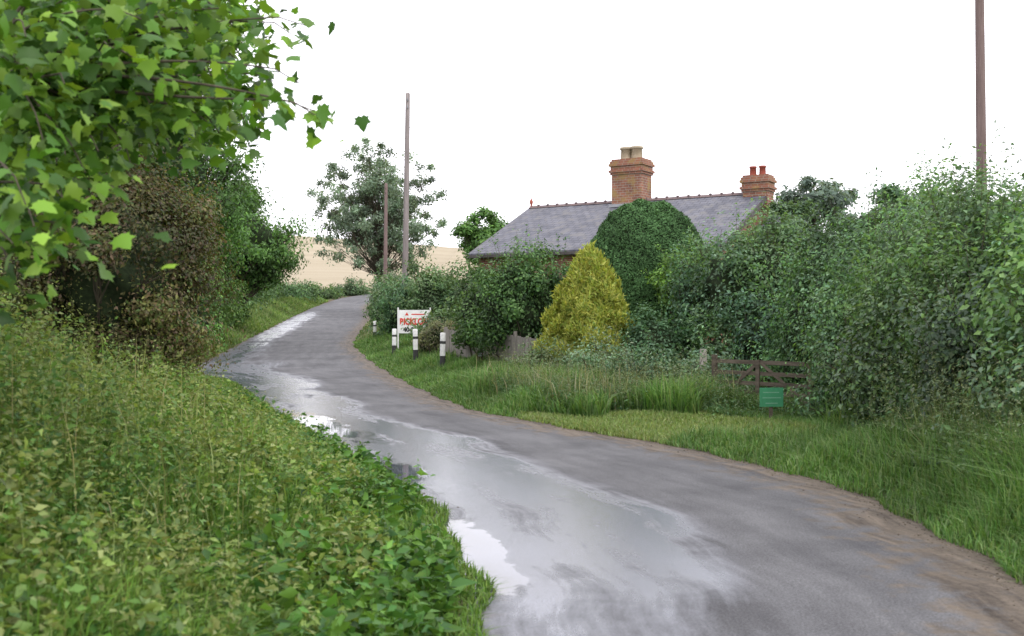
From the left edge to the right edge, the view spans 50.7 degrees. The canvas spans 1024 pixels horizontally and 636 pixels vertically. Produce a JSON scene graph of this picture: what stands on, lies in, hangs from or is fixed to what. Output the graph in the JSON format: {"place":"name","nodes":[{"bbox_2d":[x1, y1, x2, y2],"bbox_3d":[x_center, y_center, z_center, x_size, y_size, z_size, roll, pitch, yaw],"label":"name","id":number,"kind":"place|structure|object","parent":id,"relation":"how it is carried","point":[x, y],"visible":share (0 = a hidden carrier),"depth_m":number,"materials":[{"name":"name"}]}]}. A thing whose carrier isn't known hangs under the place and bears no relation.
{"place":"outdoors","nodes":[
{"label":"outdoors","id":0,"kind":"place"},
{"bbox_2d":[187,236,1022,635],"bbox_3d":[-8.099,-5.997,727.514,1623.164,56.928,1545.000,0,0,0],"label":"ground","id":1,"kind":"structure","parent":0,"point":[317,268],"depth_m":206.13,"materials":[{"name":"soil"}]},
{"bbox_2d":[0,259,201,371],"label":"hawthorn bush","id":2,"kind":"object","parent":1,"relation":"on","point":[37,317],"depth_m":14.83,"materials":[{"name":"green plant"}]},
{"bbox_2d":[0,123,248,383],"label":"hawthorn tree","id":3,"kind":"object","parent":1,"relation":"on","point":[143,290],"visible":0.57,"depth_m":15.47,"materials":[{"name":"green plant"}]},
{"bbox_2d":[2,2,277,217],"bbox_3d":[-8.754,-3.598,19.576,8.388,10.139,8.376,0,0,21],"label":"oak tree","id":4,"kind":"object","parent":1,"relation":"on","point":[178,158],"visible":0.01,"depth_m":19.30,"materials":[{"name":"green plant"}]},
{"bbox_2d":[0,0,371,326],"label":"sycamore tree","id":5,"kind":"object","parent":1,"relation":"on","point":[71,101],"visible":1,"depth_m":5.18,"materials":[{"name":"green plant"}]},
{"bbox_2d":[140,90,236,199],"bbox_3d":[-10.960,-3.138,24.818,9.028,9.842,8.286,0,0,-26],"label":"oak tree","id":6,"kind":"object","parent":1,"relation":"on","point":[200,166],"visible":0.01,"depth_m":25.48,"materials":[{"name":"green plant"}]},
{"bbox_2d":[177,255,254,354],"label":"hazel bush","id":7,"kind":"object","parent":1,"relation":"on","point":[227,317],"visible":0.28,"depth_m":43.90,"materials":[{"name":"green plant"}]},
{"bbox_2d":[169,116,284,283],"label":"oak tree","id":8,"kind":"object","parent":1,"relation":"on","point":[234,218],"visible":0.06,"depth_m":45.51,"materials":[{"name":"green plant"}]},
{"bbox_2d":[0,254,477,635],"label":"nettles and weeds","id":9,"kind":"object","parent":1,"relation":"on","point":[383,604],"visible":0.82,"depth_m":6.27,"materials":[{"name":"green plant"}]},
{"bbox_2d":[0,308,507,635],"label":"verge grass","id":10,"kind":"structure","parent":1,"relation":"on","point":[469,599],"depth_m":6.74,"materials":[{"name":"green plant"}]},
{"bbox_2d":[201,173,324,308],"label":"oak tree","id":11,"kind":"object","parent":1,"relation":"on","point":[269,263],"visible":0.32,"depth_m":57.21,"materials":[{"name":"green plant"}]},
{"bbox_2d":[180,291,379,367],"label":"bank grass","id":12,"kind":"structure","parent":1,"relation":"on","point":[273,315],"depth_m":69.27,"materials":[{"name":"green plant"}]},
{"bbox_2d":[245,275,463,311],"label":"hedgerow","id":13,"kind":"object","parent":1,"relation":"on","point":[306,290],"visible":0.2,"depth_m":112.61,"materials":[{"name":"green plant"}]},
{"bbox_2d":[373,321,376,334],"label":"verge marker post","id":14,"kind":"object","parent":1,"relation":"on","point":[374,327],"visible":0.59,"depth_m":49.93,"materials":[{"name":"white paint"}]},
{"bbox_2d":[304,137,450,288],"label":"ash tree","id":15,"kind":"object","parent":1,"relation":"on","point":[362,230],"visible":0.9,"depth_m":88.54,"materials":[{"name":"green plant"}]},
{"bbox_2d":[383,183,387,282],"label":"telegraph pole","id":16,"kind":"object","parent":1,"relation":"on","point":[385,225],"visible":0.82,"depth_m":79.90,"materials":[{"name":"brown wood"}]},
{"bbox_2d":[362,265,421,336],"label":"garden shrub","id":17,"kind":"object","parent":1,"relation":"on","point":[376,316],"visible":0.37,"depth_m":55.53,"materials":[{"name":"green plant"}]},
{"bbox_2d":[392,329,396,352],"bbox_3d":[-4.196,0.988,38.499,0.165,1.216,0.165,1,0,-9],"label":"verge marker post","id":18,"kind":"object","parent":1,"relation":"on","point":[394,335],"visible":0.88,"depth_m":38.44,"materials":[{"name":"white paint"}]},
{"bbox_2d":[402,92,412,285],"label":"telegraph pole","id":19,"kind":"object","parent":1,"relation":"on","point":[406,190],"visible":0.84,"depth_m":49.91,"materials":[{"name":"wood"}]},
{"bbox_2d":[397,308,430,347],"bbox_3d":[-3.620,0.487,39.999,1.240,1.747,0.070,0,0,3],"label":"estate agent sign","id":20,"kind":"object","parent":1,"relation":"on","point":[410,314],"visible":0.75,"depth_m":39.99,"materials":[{"name":"white paint"}]},
{"bbox_2d":[413,329,417,360],"bbox_3d":[-3.079,1.016,34.497,0.165,1.336,0.165,-1,0,-9],"label":"verge marker post","id":21,"kind":"object","parent":1,"relation":"on","point":[415,342],"visible":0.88,"depth_m":34.43,"materials":[{"name":"white paint"}]},
{"bbox_2d":[411,317,461,353],"bbox_3d":[-2.190,0.683,34.760,1.529,1.515,4.261,0,0,-36],"label":"honeysuckle on fence","id":22,"kind":"object","parent":1,"relation":"on","point":[428,338],"visible":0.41,"depth_m":34.81,"materials":[{"name":"green plant"}]},
{"bbox_2d":[440,333,445,367],"bbox_3d":[-1.991,1.088,30.999,0.165,1.336,0.165,1,0,-9],"label":"verge marker post","id":23,"kind":"object","parent":1,"relation":"on","point":[442,346],"visible":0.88,"depth_m":30.93,"materials":[{"name":"white paint"}]},
{"bbox_2d":[373,237,520,338],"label":"garden shrub","id":24,"kind":"object","parent":1,"relation":"on","point":[436,294],"visible":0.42,"depth_m":44.24,"materials":[{"name":"green plant"}]},
{"bbox_2d":[449,205,508,270],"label":"apple tree","id":25,"kind":"object","parent":1,"relation":"on","point":[473,235],"visible":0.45,"depth_m":51.36,"materials":[{"name":"green plant"}]},
{"bbox_2d":[477,351,482,361],"bbox_3d":[-0.900,1.269,30.493,0.180,0.700,0.148,0,0,0],"label":"verge stub post","id":26,"kind":"object","parent":1,"relation":"on","point":[479,357],"visible":0.38,"depth_m":30.43,"materials":[{"name":"brown wood"}]},
{"bbox_2d":[444,327,541,362],"bbox_3d":[-0.660,0.969,31.117,0.131,1.383,6.925,0,0,-25],"label":"board fence","id":27,"kind":"object","parent":1,"relation":"on","point":[514,339],"visible":0.28,"depth_m":29.95,"materials":[{"name":"grey wood"}]},
{"bbox_2d":[449,224,570,358],"bbox_3d":[0.213,-0.567,31.012,4.341,4.131,4.013,0,0,0],"label":"laurel bush","id":28,"kind":"object","parent":1,"relation":"on","point":[516,296],"visible":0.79,"depth_m":29.99,"materials":[{"name":"green plant"}]},
{"bbox_2d":[532,240,636,364],"bbox_3d":[1.877,-0.088,25.332,2.928,3.504,3.110,0,0,0],"label":"golden conifer","id":29,"kind":"object","parent":1,"relation":"on","point":[588,293],"visible":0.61,"depth_m":24.70,"materials":[{"name":"yellow plant"}]},
{"bbox_2d":[494,322,751,389],"bbox_3d":[2.458,1.211,22.905,3.649,2.254,6.510,0,0,-34],"label":"bramble thicket","id":30,"kind":"object","parent":1,"relation":"on","point":[584,357],"visible":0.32,"depth_m":22.04,"materials":[{"name":"green plant"}]},
{"bbox_2d":[479,208,768,343],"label":"walls","id":31,"kind":"structure","parent":1,"relation":"on","point":[568,258],"depth_m":40.39,"materials":[{"name":"red brick"}]},
{"bbox_2d":[468,195,764,254],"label":"roof","id":32,"kind":"structure","parent":31,"relation":"on","point":[577,225],"depth_m":41.67,"materials":[{"name":"tile"}]},
{"bbox_2d":[609,203,626,207],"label":"lead flashing","id":33,"kind":"object","parent":32,"relation":"on","point":[614,205],"visible":0.2,"depth_m":43.17,"materials":[{"name":"grey metal"}]},
{"bbox_2d":[466,196,774,258],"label":"gutters and bargeboards","id":34,"kind":"object","parent":32,"relation":"attached to","point":[758,207],"visible":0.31,"depth_m":39.82,"materials":[{"name":"paint"}]},
{"bbox_2d":[608,157,654,203],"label":"chimney stack","id":35,"kind":"object","parent":32,"relation":"on","point":[631,179],"visible":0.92,"depth_m":43.09,"materials":[{"name":"brick"}]},
{"bbox_2d":[620,146,642,158],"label":"chimney stack pots","id":36,"kind":"object","parent":35,"relation":"on","point":[632,152],"visible":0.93,"depth_m":43.38,"materials":[{"name":"beige ceramic"}]},
{"bbox_2d":[529,192,742,207],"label":"ridge tiles","id":37,"kind":"object","parent":32,"relation":"on","point":[649,199],"visible":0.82,"depth_m":42.89,"materials":[{"name":"grey tile"}]},
{"bbox_2d":[739,174,776,208],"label":"chimney stack","id":38,"kind":"object","parent":32,"relation":"on","point":[758,185],"visible":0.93,"depth_m":40.40,"materials":[{"name":"brick"}]},
{"bbox_2d":[749,165,765,174],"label":"chimney stack pots","id":39,"kind":"object","parent":38,"relation":"on","point":[762,169],"visible":0.95,"depth_m":40.65,"materials":[{"name":"ceramic"}]},
{"bbox_2d":[590,198,709,332],"bbox_3d":[3.551,-0.707,28.503,3.382,4.933,3.392,0,0,0],"label":"clipped yew bush","id":40,"kind":"object","parent":1,"relation":"on","point":[629,237],"visible":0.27,"depth_m":27.23,"materials":[{"name":"green plant"}]},
{"bbox_2d":[613,299,704,370],"bbox_3d":[3.470,0.620,24.574,2.752,2.081,1.708,0,0,-42],"label":"garden shrub","id":41,"kind":"object","parent":1,"relation":"on","point":[661,331],"visible":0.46,"depth_m":24.02,"materials":[{"name":"green plant"}]},
{"bbox_2d":[636,231,717,320],"bbox_3d":[4.232,-0.260,26.500,1.915,3.722,2.043,0,0,34],"label":"lilac bush","id":42,"kind":"object","parent":1,"relation":"on","point":[663,278],"visible":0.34,"depth_m":26.18,"materials":[{"name":"green plant"}]},
{"bbox_2d":[352,329,1023,584],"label":"verge grass","id":43,"kind":"structure","parent":1,"relation":"on","point":[818,444],"depth_m":13.49,"materials":[{"name":"green plant"}]},
{"bbox_2d":[700,349,706,373],"bbox_3d":[3.820,1.210,21.598,0.140,1.180,0.140,0,0,0],"label":"gate post","id":44,"kind":"object","parent":1,"relation":"on","point":[703,359],"visible":0.33,"depth_m":21.54,"materials":[{"name":"grey wood"}]},
{"bbox_2d":[475,335,1023,507],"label":"nettles and weeds","id":45,"kind":"object","parent":1,"relation":"on","point":[715,404],"visible":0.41,"depth_m":13.27,"materials":[{"name":"green plant"}]},
{"bbox_2d":[652,196,847,387],"bbox_3d":[5.280,-0.544,23.725,4.950,4.492,3.885,0,0,29],"label":"elder bush","id":46,"kind":"object","parent":1,"relation":"on","point":[720,299],"visible":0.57,"depth_m":23.39,"materials":[{"name":"green plant"}]},
{"bbox_2d":[711,354,812,410],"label":"field gate","id":47,"kind":"structure","parent":1,"relation":"on","point":[715,361],"depth_m":19.30,"materials":[{"name":"brown wood"}]},
{"bbox_2d":[759,388,782,417],"bbox_3d":[4.078,1.476,17.015,0.380,0.760,0.063,0,0,-6],"label":"green notice","id":48,"kind":"object","parent":1,"relation":"on","point":[770,398],"visible":0.93,"depth_m":16.99,"materials":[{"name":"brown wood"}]},
{"bbox_2d":[734,195,835,256],"bbox_3d":[7.951,-0.940,30.518,3.481,5.233,3.691,0,0,0],"label":"ash sapling","id":49,"kind":"object","parent":1,"relation":"on","point":[799,206],"visible":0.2,"depth_m":30.57,"materials":[{"name":"green plant"}]},
{"bbox_2d":[774,175,860,227],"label":"ash sapling","id":50,"kind":"object","parent":1,"relation":"on","point":[837,196],"visible":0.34,"depth_m":43.27,"materials":[{"name":"green plant"}]},
{"bbox_2d":[819,207,926,264],"bbox_3d":[8.844,-0.358,25.633,3.362,4.348,3.288,0,0,33],"label":"ash sapling","id":51,"kind":"object","parent":1,"relation":"on","point":[853,223],"visible":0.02,"depth_m":25.36,"materials":[{"name":"green plant"}]},
{"bbox_2d":[728,119,1023,457],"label":"field maple hedge","id":52,"kind":"object","parent":1,"relation":"on","point":[809,332],"visible":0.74,"depth_m":14.64,"materials":[{"name":"green plant"}]},
{"bbox_2d":[807,182,948,244],"bbox_3d":[10.194,-0.955,29.035,3.770,5.393,3.330,0,0,-20],"label":"ash sapling","id":53,"kind":"object","parent":1,"relation":"on","point":[896,188],"visible":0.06,"depth_m":28.96,"materials":[{"name":"green plant"}]},
{"bbox_2d":[834,173,952,234],"bbox_3d":[11.356,-1.313,31.987,5.159,5.880,4.883,0,0,0],"label":"ash sapling","id":54,"kind":"object","parent":1,"relation":"on","point":[877,199],"visible":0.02,"depth_m":31.08,"materials":[{"name":"green plant"}]},
{"bbox_2d":[824,185,1023,402],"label":"elm bush","id":55,"kind":"object","parent":1,"relation":"on","point":[1017,268],"visible":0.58,"depth_m":13.21,"materials":[{"name":"green plant"}]},
{"bbox_2d":[975,0,986,192],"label":"telegraph pole","id":56,"kind":"object","parent":1,"relation":"on","point":[980,75],"visible":0.43,"depth_m":25.92,"materials":[{"name":"brown wood"}]},
{"bbox_2d":[979,196,1023,232],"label":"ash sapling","id":57,"kind":"object","parent":1,"relation":"on","point":[1006,210],"depth_m":20.02,"materials":[{"name":"green plant"}]},
{"bbox_2d":[196,294,1023,635],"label":"road","id":58,"kind":"structure","parent":0,"point":[568,532],"depth_m":8.80,"materials":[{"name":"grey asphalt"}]},
{"bbox_2d":[202,0,1023,247],"label":"sky","id":59,"kind":"structure","parent":0,"point":[513,102],"materials":[{"name":"white"}]},
{"bbox_2d":[761,217,807,227],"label":"wing roof","id":60,"kind":"structure","parent":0,"point":[778,221],"depth_m":39.78,"materials":[{"name":"grey tile"}]}
]}

